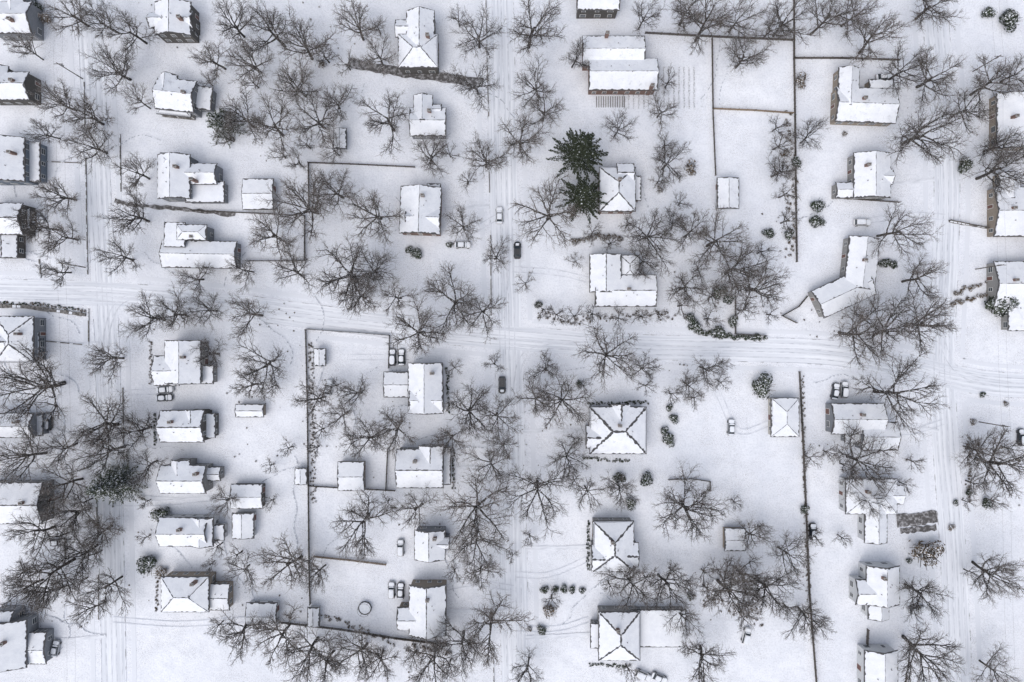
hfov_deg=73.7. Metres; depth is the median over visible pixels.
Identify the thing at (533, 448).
sidewalk
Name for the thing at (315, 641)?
bare tree
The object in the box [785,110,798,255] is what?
hedge
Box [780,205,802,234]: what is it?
bare tree
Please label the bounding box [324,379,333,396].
parked car
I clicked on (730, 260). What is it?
undergrowth
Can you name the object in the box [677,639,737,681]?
bare tree
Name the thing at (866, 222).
parked car
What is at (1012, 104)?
snow layer
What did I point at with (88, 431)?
bare tree
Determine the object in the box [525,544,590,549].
garden path
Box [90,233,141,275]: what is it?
bare tree
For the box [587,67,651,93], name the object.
windows
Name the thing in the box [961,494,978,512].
bare tree
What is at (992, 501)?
bare tree
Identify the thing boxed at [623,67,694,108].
vegetable garden stalks
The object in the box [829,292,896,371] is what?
bare tree
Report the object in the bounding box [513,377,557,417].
bare tree
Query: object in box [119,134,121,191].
stone wall
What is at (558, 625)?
tyre track
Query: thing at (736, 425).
tyre track
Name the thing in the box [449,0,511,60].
bare tree
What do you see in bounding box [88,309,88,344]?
stone wall
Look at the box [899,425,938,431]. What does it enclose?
garden path
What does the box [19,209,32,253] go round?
windows
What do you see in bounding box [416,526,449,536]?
walls
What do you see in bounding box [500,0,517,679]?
tyre track
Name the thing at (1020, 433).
parked car
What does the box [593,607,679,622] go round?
windows
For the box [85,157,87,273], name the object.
stone wall
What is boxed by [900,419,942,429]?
tyre track
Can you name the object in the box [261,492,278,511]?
bare tree
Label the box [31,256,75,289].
bare tree
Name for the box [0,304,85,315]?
stone wall
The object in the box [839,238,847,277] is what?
walls
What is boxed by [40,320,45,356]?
windows
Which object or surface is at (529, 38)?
bare tree
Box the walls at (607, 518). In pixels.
[591,517,635,563]
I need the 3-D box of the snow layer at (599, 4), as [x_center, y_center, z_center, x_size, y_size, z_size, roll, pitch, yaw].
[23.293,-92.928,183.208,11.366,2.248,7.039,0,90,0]
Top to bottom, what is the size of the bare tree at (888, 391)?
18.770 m
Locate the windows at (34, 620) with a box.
[3,606,51,655]
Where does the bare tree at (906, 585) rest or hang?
on the snowy ground
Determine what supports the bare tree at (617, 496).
on the snowy ground
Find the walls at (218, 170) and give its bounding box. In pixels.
[163,157,227,203]
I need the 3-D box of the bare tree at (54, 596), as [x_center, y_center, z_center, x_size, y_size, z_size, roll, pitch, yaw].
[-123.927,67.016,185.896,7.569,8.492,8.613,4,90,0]
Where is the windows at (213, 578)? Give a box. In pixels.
[173,572,231,603]
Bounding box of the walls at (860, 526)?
[839,477,888,539]
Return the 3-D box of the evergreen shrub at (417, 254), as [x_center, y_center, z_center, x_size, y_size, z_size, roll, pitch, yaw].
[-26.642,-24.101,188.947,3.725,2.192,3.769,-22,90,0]
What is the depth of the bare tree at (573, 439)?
186.21 m
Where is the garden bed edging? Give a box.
[596,96,624,106]
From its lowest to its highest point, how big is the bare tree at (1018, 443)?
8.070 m
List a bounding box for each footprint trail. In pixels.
[23,591,105,635]
[34,405,66,477]
[36,197,78,224]
[36,370,78,392]
[40,468,124,527]
[45,138,77,216]
[47,312,79,333]
[54,111,111,142]
[55,387,64,462]
[59,608,69,650]
[77,135,162,167]
[83,435,183,450]
[144,252,205,291]
[172,547,201,615]
[223,540,244,593]
[228,299,292,363]
[254,0,263,70]
[255,212,308,236]
[261,463,302,482]
[292,456,297,557]
[312,292,323,341]
[317,84,364,139]
[320,538,337,566]
[321,243,353,279]
[352,366,377,444]
[365,192,385,235]
[377,405,407,422]
[390,370,489,392]
[403,432,442,440]
[445,560,458,597]
[458,405,544,449]
[464,86,515,118]
[540,361,591,371]
[561,575,611,625]
[693,24,720,107]
[696,559,715,661]
[719,15,747,115]
[790,199,834,225]
[813,374,853,383]
[916,618,933,664]
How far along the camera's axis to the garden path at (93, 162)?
189.87 m
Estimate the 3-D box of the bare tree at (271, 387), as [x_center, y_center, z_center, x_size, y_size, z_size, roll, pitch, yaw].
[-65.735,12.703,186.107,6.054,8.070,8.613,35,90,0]
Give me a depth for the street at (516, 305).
189.99 m
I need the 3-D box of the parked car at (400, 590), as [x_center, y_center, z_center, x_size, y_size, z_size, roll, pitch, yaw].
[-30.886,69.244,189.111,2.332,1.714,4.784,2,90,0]
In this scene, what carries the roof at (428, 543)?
on the walls at (430, 528)
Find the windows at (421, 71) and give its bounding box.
[406,51,438,72]
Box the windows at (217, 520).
[169,515,226,532]
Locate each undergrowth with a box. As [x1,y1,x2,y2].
[138,2,370,62]
[219,351,303,461]
[674,212,781,313]
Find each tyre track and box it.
[0,284,1023,378]
[0,289,1023,384]
[0,293,1023,387]
[0,298,1023,393]
[80,0,106,681]
[85,0,112,681]
[91,0,117,681]
[97,0,122,681]
[102,294,177,394]
[105,388,155,392]
[106,394,157,397]
[107,299,172,394]
[107,500,216,505]
[113,617,243,621]
[113,622,243,626]
[115,493,229,500]
[350,354,387,354]
[395,224,501,330]
[399,224,507,335]
[404,580,513,596]
[407,585,513,601]
[457,214,495,239]
[492,0,507,681]
[497,0,512,681]
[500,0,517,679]
[506,0,522,681]
[512,266,587,276]
[512,271,587,282]
[513,342,627,429]
[516,562,586,578]
[516,622,588,632]
[519,347,627,430]
[519,556,586,572]
[526,617,586,626]
[716,396,767,434]
[721,394,767,429]
[862,212,944,218]
[872,217,944,222]
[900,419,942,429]
[926,5,950,679]
[931,1,956,680]
[935,0,961,681]
[937,269,1014,388]
[941,1,967,681]
[942,270,1015,383]
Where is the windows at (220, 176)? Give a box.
[166,162,226,200]
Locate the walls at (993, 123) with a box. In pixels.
[989,97,1023,150]
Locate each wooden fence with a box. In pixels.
[190,209,304,260]
[278,622,442,644]
[304,329,389,367]
[305,330,310,605]
[307,161,414,213]
[308,485,394,491]
[313,555,386,565]
[385,450,387,491]
[645,32,794,40]
[668,478,710,489]
[711,37,713,109]
[712,109,716,175]
[713,108,793,113]
[734,296,767,335]
[782,295,808,322]
[793,1,797,261]
[793,56,901,60]
[798,371,817,681]
[845,198,901,202]
[866,628,869,645]
[948,219,989,227]
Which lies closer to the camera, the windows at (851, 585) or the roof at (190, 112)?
the roof at (190, 112)
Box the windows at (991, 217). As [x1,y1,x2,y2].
[987,178,996,236]
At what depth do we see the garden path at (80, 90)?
189.87 m
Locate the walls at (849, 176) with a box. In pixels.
[831,155,884,199]
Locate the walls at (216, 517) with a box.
[165,514,227,543]
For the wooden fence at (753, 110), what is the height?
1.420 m
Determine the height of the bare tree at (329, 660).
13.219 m
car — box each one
[32,216,44,224]
[44,413,53,430]
[48,537,66,545]
[50,639,61,656]
[155,393,172,401]
[156,386,173,393]
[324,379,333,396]
[387,581,395,598]
[389,349,396,365]
[396,539,404,555]
[397,582,404,599]
[398,349,405,365]
[454,240,470,248]
[495,207,503,223]
[498,376,505,393]
[514,242,520,258]
[634,668,650,680]
[651,671,667,681]
[727,418,735,435]
[741,627,751,644]
[808,523,817,539]
[830,382,839,399]
[839,381,848,397]
[853,218,870,226]
[875,72,891,78]
[908,605,925,613]
[1016,428,1023,445]
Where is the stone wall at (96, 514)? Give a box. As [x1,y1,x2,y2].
[96,501,97,542]
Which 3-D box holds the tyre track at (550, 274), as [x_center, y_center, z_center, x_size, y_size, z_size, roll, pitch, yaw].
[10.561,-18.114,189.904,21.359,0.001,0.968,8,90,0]
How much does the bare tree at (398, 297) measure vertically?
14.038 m
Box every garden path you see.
[41,85,89,92]
[46,341,98,346]
[47,159,94,164]
[54,634,105,641]
[442,204,489,209]
[449,386,498,390]
[449,609,507,612]
[454,465,502,468]
[521,185,569,191]
[523,429,584,432]
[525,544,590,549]
[525,632,589,639]
[891,178,934,185]
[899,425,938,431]
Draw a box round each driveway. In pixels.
[114,198,234,216]
[114,494,229,500]
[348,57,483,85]
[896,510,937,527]
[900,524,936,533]
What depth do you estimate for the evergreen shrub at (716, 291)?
187.98 m
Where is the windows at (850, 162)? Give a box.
[833,159,880,198]
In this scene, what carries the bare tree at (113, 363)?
on the snowy ground
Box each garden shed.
[234,404,265,416]
[295,468,307,484]
[307,605,320,627]
[313,348,326,365]
[333,127,346,149]
[716,177,738,208]
[723,527,746,550]
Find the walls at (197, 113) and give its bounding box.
[162,78,216,119]
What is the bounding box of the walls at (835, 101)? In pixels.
[830,71,889,126]
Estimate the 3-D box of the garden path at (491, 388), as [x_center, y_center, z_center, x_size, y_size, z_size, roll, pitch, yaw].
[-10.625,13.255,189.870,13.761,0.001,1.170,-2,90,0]
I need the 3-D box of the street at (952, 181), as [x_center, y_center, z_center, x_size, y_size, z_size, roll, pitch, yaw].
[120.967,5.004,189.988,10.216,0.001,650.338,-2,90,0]
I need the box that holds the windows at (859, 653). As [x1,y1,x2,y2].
[858,645,886,681]
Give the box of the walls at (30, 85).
[0,69,40,104]
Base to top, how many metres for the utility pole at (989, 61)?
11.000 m
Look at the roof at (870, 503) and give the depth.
185.38 m
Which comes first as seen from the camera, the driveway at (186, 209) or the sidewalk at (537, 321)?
the driveway at (186, 209)
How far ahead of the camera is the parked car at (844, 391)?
188.70 m
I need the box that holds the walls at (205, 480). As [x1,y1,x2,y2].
[167,458,223,490]
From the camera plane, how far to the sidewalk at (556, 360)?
189.95 m
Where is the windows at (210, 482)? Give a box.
[168,458,222,484]
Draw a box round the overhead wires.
[53,7,1014,666]
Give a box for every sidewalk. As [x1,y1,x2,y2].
[0,271,1023,368]
[0,308,1023,406]
[66,0,95,681]
[107,0,136,681]
[475,0,495,681]
[519,0,539,681]
[911,0,939,681]
[953,0,982,681]
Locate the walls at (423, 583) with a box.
[399,580,446,626]
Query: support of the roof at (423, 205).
on the walls at (425, 234)
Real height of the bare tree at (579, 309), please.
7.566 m
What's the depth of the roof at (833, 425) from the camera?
185.03 m
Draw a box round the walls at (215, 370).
[202,342,216,381]
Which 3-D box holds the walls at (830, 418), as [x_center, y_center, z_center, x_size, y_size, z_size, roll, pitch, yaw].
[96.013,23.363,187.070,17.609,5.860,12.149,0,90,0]
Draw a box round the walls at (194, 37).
[158,6,199,42]
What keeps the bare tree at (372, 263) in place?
on the snowy ground
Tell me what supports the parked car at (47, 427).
on the snowy ground
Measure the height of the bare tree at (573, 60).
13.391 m
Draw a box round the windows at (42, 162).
[0,143,44,184]
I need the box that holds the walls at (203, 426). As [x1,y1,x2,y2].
[193,409,218,439]
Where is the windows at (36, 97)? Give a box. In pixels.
[3,82,39,103]
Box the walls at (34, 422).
[7,412,48,435]
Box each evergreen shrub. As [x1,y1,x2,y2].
[33,0,43,9]
[136,556,156,575]
[148,507,169,521]
[405,245,412,252]
[409,247,421,259]
[537,624,546,634]
[539,586,548,593]
[551,586,558,592]
[560,584,567,593]
[568,586,575,593]
[579,588,585,593]
[612,471,626,481]
[624,497,635,511]
[640,471,653,485]
[660,426,668,434]
[662,432,674,447]
[666,404,672,411]
[669,414,677,423]
[683,313,695,322]
[690,317,702,329]
[710,326,726,337]
[713,284,727,298]
[723,294,736,304]
[728,316,737,327]
[752,371,774,399]
[762,228,774,238]
[784,228,794,240]
[792,156,802,167]
[800,505,809,514]
[809,214,826,227]
[810,200,825,212]
[878,259,887,267]
[884,259,894,267]
[891,260,897,268]
[958,157,974,174]
[966,489,972,494]
[981,6,997,17]
[982,497,991,508]
[984,296,1019,316]
[999,8,1021,32]
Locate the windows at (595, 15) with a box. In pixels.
[576,1,612,16]
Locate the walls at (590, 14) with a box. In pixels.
[576,2,616,18]
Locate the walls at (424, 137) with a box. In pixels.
[412,136,445,138]
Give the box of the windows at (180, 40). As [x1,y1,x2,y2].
[160,11,198,41]
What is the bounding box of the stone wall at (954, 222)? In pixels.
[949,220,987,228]
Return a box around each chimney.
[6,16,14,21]
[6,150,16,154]
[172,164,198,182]
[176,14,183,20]
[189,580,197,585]
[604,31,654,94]
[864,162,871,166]
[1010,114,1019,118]
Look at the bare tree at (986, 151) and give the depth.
182.33 m
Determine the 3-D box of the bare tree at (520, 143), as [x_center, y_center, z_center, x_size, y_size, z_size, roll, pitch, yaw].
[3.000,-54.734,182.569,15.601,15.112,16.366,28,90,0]
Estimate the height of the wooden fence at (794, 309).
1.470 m
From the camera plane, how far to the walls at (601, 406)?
189.38 m
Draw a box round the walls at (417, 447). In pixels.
[400,444,438,448]
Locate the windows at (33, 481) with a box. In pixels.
[0,480,52,513]
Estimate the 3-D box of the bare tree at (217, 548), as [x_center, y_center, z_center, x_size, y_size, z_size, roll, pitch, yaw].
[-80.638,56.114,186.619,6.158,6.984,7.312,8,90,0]
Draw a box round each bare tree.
[0,337,68,434]
[0,420,49,488]
[0,534,84,615]
[0,557,49,612]
[1,499,58,569]
[1,560,32,585]
[3,29,44,59]
[5,205,57,259]
[11,574,63,622]
[19,119,74,148]
[26,458,90,516]
[27,176,79,217]
[28,76,77,121]
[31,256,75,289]
[31,492,60,521]
[34,426,93,471]
[35,217,86,254]
[37,523,66,553]
[38,0,98,38]
[38,485,110,542]
[42,577,67,603]
[45,515,117,589]
[58,119,117,174]
[59,87,117,149]
[62,570,88,592]
[62,595,112,628]
[65,419,132,484]
[66,390,136,466]
[69,489,93,512]
[71,0,117,41]
[73,568,133,616]
[76,511,125,566]
[76,544,102,568]
[77,40,136,98]
[77,343,128,389]
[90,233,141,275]
[91,182,150,237]
[96,0,160,59]
[106,152,155,195]
[108,407,155,453]
[116,80,156,114]
[118,290,170,343]
[124,448,167,489]
[134,531,150,547]
[136,496,152,508]
[146,281,198,333]
[168,262,215,296]
[181,288,228,333]
[187,38,231,86]
[189,337,228,369]
[198,70,213,88]
[200,557,216,576]
[204,617,225,637]
[205,536,224,559]
[206,483,241,519]
[207,122,235,146]
[209,607,273,667]
[210,0,257,49]
[218,85,267,145]
[220,550,260,595]
[222,39,274,86]
[223,253,256,293]
[223,542,245,567]
[225,291,274,343]
[228,355,278,402]
[229,335,286,400]
[234,71,259,90]
[236,0,305,63]
[239,81,302,162]
[244,199,297,267]
[244,600,309,679]
[250,530,322,594]
[251,164,332,243]
[258,373,278,397]
[261,454,278,474]
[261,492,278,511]
[266,140,294,162]
[268,240,325,294]
[269,48,323,103]
[272,0,338,65]
[276,69,298,90]
[276,620,341,681]
[277,436,296,458]
[283,145,306,170]
[285,81,346,147]
[289,381,335,419]
[295,131,316,150]
[296,630,355,681]
[298,557,329,593]
[305,167,364,220]
[306,439,321,459]
[309,417,335,441]
[311,231,397,322]
[313,82,358,123]
[315,42,339,68]
[316,127,345,164]
[316,169,335,190]
[318,398,352,433]
[322,376,346,395]
[327,626,392,681]
[329,487,402,561]
[331,0,387,41]
[333,47,356,75]
[335,266,382,314]
[335,373,370,409]
[338,411,390,461]
[340,432,359,457]
[342,242,398,298]
[344,187,404,246]
[347,639,403,681]
[352,89,418,160]
[354,31,399,76]
[362,405,416,458]
[369,16,385,37]
[378,277,419,314]
[380,493,394,512]
[384,287,451,356]
[387,480,443,531]
[399,645,426,671]
[402,627,470,681]
[408,635,429,649]
[411,129,449,178]
[420,262,484,344]
[425,424,471,467]
[426,466,522,563]
[432,616,488,681]
[436,649,459,678]
[440,59,503,111]
[440,141,462,158]
[440,201,482,246]
[442,376,500,446]
[442,564,461,582]
[443,509,514,579]
[445,359,463,378]
[446,4,468,27]
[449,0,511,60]
[451,293,507,342]
[457,589,537,669]
[458,171,477,195]
[458,554,505,593]
[459,444,512,492]
[461,127,515,181]
[472,388,523,449]
[480,351,507,371]
[480,432,519,459]
[483,235,512,271]
[489,464,575,540]
[497,108,553,164]
[505,550,519,563]
[505,644,544,681]
[507,0,567,60]
[509,53,556,110]
[511,168,586,249]
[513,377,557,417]
[514,268,535,293]
[517,80,569,134]
[520,530,540,548]
[525,348,564,382]
[529,367,601,429]
[534,300,551,320]
[539,304,568,324]
[541,428,590,487]
[541,583,562,610]
[560,36,590,69]
[562,303,585,326]
[564,251,584,268]
[564,432,582,445]
[565,468,583,492]
[570,473,607,512]
[571,315,649,392]
[576,378,592,395]
[582,222,604,247]
[585,302,608,324]
[591,562,662,619]
[600,108,641,144]
[600,234,622,253]
[600,468,641,512]
[601,577,625,597]
[607,472,628,496]
[609,301,630,329]
[614,663,640,681]
[617,564,639,584]
[618,211,638,232]
[620,208,684,278]
[622,241,663,280]
[627,349,663,380]
[631,0,668,38]
[631,308,651,325]
[632,379,658,397]
[638,564,656,589]
[644,87,680,135]
[645,560,699,616]
[648,166,671,193]
[650,136,692,192]
[651,307,670,322]
[651,457,738,545]
[653,129,679,157]
[654,203,694,238]
[658,63,679,94]
[659,564,687,585]
[660,605,706,640]
[663,386,685,408]
[665,264,711,313]
[669,0,719,37]
[669,510,689,528]
[670,0,747,55]
[671,206,723,251]
[673,188,692,210]
[673,369,703,404]
[674,291,696,322]
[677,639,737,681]
[683,573,700,599]
[687,203,752,271]
[688,386,706,409]
[690,254,709,283]
[691,276,738,309]
[692,353,733,389]
[697,579,728,605]
[699,562,718,586]
[700,0,772,50]
[700,306,724,329]
[700,554,779,624]
[711,234,780,305]
[711,370,732,393]
[717,558,804,618]
[721,24,776,75]
[721,553,776,603]
[725,495,742,511]
[731,250,793,316]
[732,518,779,554]
[733,301,759,322]
[734,608,755,631]
[747,576,769,596]
[748,12,798,46]
[751,520,773,536]
[754,241,778,259]
[759,0,821,51]
[762,303,779,325]
[765,148,799,184]
[765,528,818,590]
[767,132,795,155]
[768,113,790,137]
[769,182,800,201]
[770,157,797,184]
[775,602,801,622]
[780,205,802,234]
[780,599,831,642]
[786,115,832,151]
[802,0,863,34]
[802,443,823,469]
[804,527,826,546]
[807,617,837,640]
[820,443,840,464]
[826,417,904,500]
[829,0,884,45]
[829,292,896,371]
[830,529,852,546]
[838,457,859,476]
[845,3,915,68]
[847,286,943,362]
[848,484,893,521]
[851,342,949,447]
[866,201,944,260]
[877,38,936,97]
[881,102,972,165]
[892,290,961,355]
[895,577,954,632]
[897,621,966,681]
[898,478,917,496]
[901,253,949,303]
[905,453,926,472]
[909,0,968,32]
[909,42,967,112]
[933,76,995,135]
[954,425,1015,476]
[959,54,1023,123]
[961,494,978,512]
[961,566,986,582]
[962,425,1023,504]
[962,441,985,459]
[963,130,1023,204]
[965,470,989,498]
[968,550,1023,609]
[970,638,1021,681]
[971,126,1023,168]
[988,492,1011,513]
[992,52,1023,94]
[1001,436,1023,461]
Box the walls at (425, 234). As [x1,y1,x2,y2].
[402,200,441,235]
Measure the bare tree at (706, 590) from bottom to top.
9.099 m
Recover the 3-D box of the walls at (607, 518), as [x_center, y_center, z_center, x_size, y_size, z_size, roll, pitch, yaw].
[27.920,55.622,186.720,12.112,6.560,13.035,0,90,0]
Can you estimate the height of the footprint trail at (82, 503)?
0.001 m
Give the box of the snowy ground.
[0,0,1023,681]
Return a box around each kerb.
[0,279,1023,373]
[15,304,1015,397]
[76,1,101,681]
[101,1,126,681]
[485,0,501,681]
[513,0,529,680]
[921,0,946,681]
[947,2,972,680]
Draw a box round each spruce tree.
[85,451,148,506]
[205,108,247,148]
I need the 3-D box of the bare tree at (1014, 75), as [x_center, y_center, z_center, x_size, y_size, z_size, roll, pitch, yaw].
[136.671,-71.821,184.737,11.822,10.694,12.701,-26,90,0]
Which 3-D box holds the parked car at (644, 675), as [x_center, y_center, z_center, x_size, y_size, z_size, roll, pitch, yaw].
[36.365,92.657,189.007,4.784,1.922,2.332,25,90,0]
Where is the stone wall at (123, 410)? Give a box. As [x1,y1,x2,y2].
[122,388,123,445]
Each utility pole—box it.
[53,62,82,78]
[972,55,1002,71]
[979,421,1010,426]
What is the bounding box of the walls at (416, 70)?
[400,22,438,73]
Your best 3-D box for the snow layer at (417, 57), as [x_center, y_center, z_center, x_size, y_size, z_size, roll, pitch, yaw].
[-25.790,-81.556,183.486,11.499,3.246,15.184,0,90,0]
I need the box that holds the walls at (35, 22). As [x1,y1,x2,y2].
[0,0,43,40]
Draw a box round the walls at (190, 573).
[166,571,232,606]
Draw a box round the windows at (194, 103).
[192,87,214,116]
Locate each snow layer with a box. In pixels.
[0,0,30,32]
[0,65,28,99]
[0,135,39,180]
[0,203,29,257]
[0,316,38,361]
[0,413,42,437]
[0,483,41,523]
[0,611,45,671]
[146,0,191,34]
[151,341,212,384]
[152,72,211,116]
[155,518,223,547]
[156,410,214,441]
[156,460,219,492]
[157,152,223,201]
[159,222,236,267]
[161,577,228,611]
[383,363,442,413]
[395,6,437,66]
[395,446,449,487]
[396,585,445,638]
[399,183,440,233]
[409,93,445,135]
[414,530,448,562]
[577,0,619,9]
[583,36,658,89]
[586,405,645,453]
[590,254,656,305]
[591,610,685,660]
[592,521,638,571]
[600,163,640,210]
[831,403,900,449]
[836,65,899,122]
[836,151,894,197]
[846,236,879,288]
[846,479,905,543]
[856,566,899,621]
[865,651,897,681]
[994,261,1023,330]
[995,172,1023,235]
[997,92,1023,147]
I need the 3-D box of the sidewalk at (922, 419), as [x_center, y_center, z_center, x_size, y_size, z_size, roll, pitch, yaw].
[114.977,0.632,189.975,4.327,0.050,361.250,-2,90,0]
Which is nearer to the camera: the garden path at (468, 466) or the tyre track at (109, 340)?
the garden path at (468, 466)
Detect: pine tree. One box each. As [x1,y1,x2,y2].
[546,128,607,181]
[555,173,607,223]
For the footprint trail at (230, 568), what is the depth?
189.84 m
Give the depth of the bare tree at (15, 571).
184.33 m
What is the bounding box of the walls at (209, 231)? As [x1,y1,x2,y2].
[207,227,240,267]
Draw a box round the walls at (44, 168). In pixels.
[0,140,46,184]
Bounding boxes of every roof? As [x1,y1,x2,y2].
[0,0,32,33]
[0,64,29,100]
[0,135,40,181]
[0,203,30,257]
[0,316,39,362]
[0,413,43,437]
[0,482,42,523]
[0,610,46,671]
[146,0,192,35]
[150,340,213,385]
[152,71,212,117]
[155,409,215,442]
[155,517,224,548]
[156,459,220,493]
[157,152,224,202]
[159,222,237,268]
[161,576,229,611]
[383,363,443,414]
[394,6,437,67]
[395,445,450,487]
[396,584,445,639]
[399,183,441,234]
[409,93,445,135]
[414,529,449,562]
[577,0,620,10]
[582,36,658,90]
[586,404,646,453]
[589,253,657,306]
[590,609,685,660]
[591,520,639,571]
[599,163,640,211]
[831,403,901,450]
[835,65,899,123]
[835,150,895,197]
[844,235,879,289]
[845,478,905,544]
[855,565,899,621]
[864,650,897,681]
[993,171,1023,236]
[993,261,1023,330]
[996,90,1023,148]
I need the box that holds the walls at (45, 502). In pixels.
[0,480,53,521]
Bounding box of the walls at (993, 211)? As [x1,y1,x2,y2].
[987,175,997,236]
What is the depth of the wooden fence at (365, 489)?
188.91 m
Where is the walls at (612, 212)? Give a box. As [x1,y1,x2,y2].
[598,173,637,213]
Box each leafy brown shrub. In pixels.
[38,10,51,23]
[153,566,166,580]
[543,605,557,618]
[683,158,697,175]
[780,149,792,157]
[794,70,808,88]
[904,540,944,569]
[948,524,955,530]
[970,419,977,424]
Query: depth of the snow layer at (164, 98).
183.54 m
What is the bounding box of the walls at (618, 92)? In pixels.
[582,51,653,94]
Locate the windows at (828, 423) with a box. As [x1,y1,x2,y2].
[825,408,858,444]
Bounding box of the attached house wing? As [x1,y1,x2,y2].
[808,276,875,317]
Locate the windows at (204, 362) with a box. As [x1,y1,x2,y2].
[202,341,215,377]
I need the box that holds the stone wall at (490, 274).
[490,235,491,313]
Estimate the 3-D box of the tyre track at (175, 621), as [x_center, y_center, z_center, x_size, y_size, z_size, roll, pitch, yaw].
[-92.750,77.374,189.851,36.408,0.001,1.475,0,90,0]
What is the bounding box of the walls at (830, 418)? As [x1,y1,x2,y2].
[825,403,862,447]
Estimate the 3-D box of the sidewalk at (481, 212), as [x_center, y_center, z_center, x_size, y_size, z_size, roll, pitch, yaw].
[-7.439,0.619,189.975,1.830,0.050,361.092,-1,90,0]
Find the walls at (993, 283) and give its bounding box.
[986,263,1006,329]
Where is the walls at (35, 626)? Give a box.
[0,605,53,664]
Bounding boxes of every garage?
[230,483,264,508]
[232,512,255,539]
[241,178,275,209]
[245,600,279,627]
[337,461,365,490]
[768,398,798,436]
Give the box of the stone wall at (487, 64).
[486,9,488,115]
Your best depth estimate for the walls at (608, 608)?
189.13 m
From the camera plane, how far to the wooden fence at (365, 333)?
188.86 m
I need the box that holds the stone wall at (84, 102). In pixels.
[83,82,85,123]
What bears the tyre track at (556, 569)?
on the snowy ground
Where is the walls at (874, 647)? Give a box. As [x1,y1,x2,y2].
[857,644,894,681]
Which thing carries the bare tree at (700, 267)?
on the snowy ground
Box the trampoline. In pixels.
[357,601,371,616]
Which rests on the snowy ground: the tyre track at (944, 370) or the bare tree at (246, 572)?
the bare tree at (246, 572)
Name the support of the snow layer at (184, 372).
on the roof at (177, 384)
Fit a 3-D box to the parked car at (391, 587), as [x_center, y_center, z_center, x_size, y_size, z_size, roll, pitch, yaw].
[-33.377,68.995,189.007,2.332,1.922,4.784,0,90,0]
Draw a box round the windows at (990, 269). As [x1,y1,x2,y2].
[988,267,1006,327]
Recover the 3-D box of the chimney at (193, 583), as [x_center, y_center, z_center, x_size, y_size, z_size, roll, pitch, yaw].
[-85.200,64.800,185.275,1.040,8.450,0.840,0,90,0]
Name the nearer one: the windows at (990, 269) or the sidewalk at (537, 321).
the windows at (990, 269)
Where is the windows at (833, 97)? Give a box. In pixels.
[831,75,887,125]
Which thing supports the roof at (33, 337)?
on the walls at (38, 328)
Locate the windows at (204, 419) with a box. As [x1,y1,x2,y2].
[197,409,217,435]
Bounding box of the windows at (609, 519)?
[591,518,626,562]
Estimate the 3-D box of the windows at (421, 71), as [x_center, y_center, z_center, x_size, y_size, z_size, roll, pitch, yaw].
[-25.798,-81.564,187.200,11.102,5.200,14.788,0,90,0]
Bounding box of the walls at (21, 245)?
[18,205,36,257]
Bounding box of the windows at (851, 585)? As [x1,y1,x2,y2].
[850,562,887,610]
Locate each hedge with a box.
[0,301,85,312]
[148,341,152,383]
[152,413,156,444]
[154,580,158,611]
[308,342,316,503]
[320,614,394,646]
[406,643,451,656]
[445,367,449,413]
[451,447,455,488]
[537,310,675,324]
[571,232,623,242]
[582,456,629,462]
[586,520,590,570]
[588,400,648,405]
[588,663,630,667]
[687,324,767,341]
[689,594,763,626]
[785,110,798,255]
[800,376,812,623]
[950,293,986,306]
[953,280,986,295]
[966,434,972,502]
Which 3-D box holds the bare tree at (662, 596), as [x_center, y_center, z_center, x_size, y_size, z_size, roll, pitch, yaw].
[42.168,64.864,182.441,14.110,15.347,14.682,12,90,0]
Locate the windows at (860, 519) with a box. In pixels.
[839,477,886,534]
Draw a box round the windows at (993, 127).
[989,100,1023,149]
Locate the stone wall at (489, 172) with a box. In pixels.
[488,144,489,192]
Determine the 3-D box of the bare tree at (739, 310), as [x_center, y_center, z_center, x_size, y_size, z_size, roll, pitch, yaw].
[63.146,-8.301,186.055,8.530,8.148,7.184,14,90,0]
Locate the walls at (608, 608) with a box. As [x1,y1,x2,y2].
[590,605,682,650]
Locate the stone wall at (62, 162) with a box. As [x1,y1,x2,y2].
[46,161,79,162]
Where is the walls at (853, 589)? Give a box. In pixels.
[849,561,895,615]
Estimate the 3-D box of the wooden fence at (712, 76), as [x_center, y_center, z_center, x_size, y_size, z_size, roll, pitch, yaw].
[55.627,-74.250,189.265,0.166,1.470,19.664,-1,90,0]
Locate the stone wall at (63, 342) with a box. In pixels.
[46,341,81,344]
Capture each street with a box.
[0,280,1023,397]
[77,0,125,681]
[486,0,528,681]
[922,0,971,681]
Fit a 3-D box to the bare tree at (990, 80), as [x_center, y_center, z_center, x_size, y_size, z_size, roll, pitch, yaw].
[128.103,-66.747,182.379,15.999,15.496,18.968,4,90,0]
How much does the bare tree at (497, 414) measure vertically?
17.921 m
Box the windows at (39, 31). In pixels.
[4,0,41,38]
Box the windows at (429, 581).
[404,580,446,621]
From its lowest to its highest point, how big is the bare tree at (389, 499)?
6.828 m
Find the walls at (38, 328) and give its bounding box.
[35,318,45,359]
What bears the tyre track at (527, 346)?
on the cross street at (665, 344)
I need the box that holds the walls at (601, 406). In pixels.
[585,404,641,444]
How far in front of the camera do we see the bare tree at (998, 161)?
178.27 m
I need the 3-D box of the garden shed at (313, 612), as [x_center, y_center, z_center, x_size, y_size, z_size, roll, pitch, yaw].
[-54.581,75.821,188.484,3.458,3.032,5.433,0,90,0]
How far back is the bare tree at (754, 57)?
182.24 m
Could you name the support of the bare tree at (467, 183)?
on the snowy ground
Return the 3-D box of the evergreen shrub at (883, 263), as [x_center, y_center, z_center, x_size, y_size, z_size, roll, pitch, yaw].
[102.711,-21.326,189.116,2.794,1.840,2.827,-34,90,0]
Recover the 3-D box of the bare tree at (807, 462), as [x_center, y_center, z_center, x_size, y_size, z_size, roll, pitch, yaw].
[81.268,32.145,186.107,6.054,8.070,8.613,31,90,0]

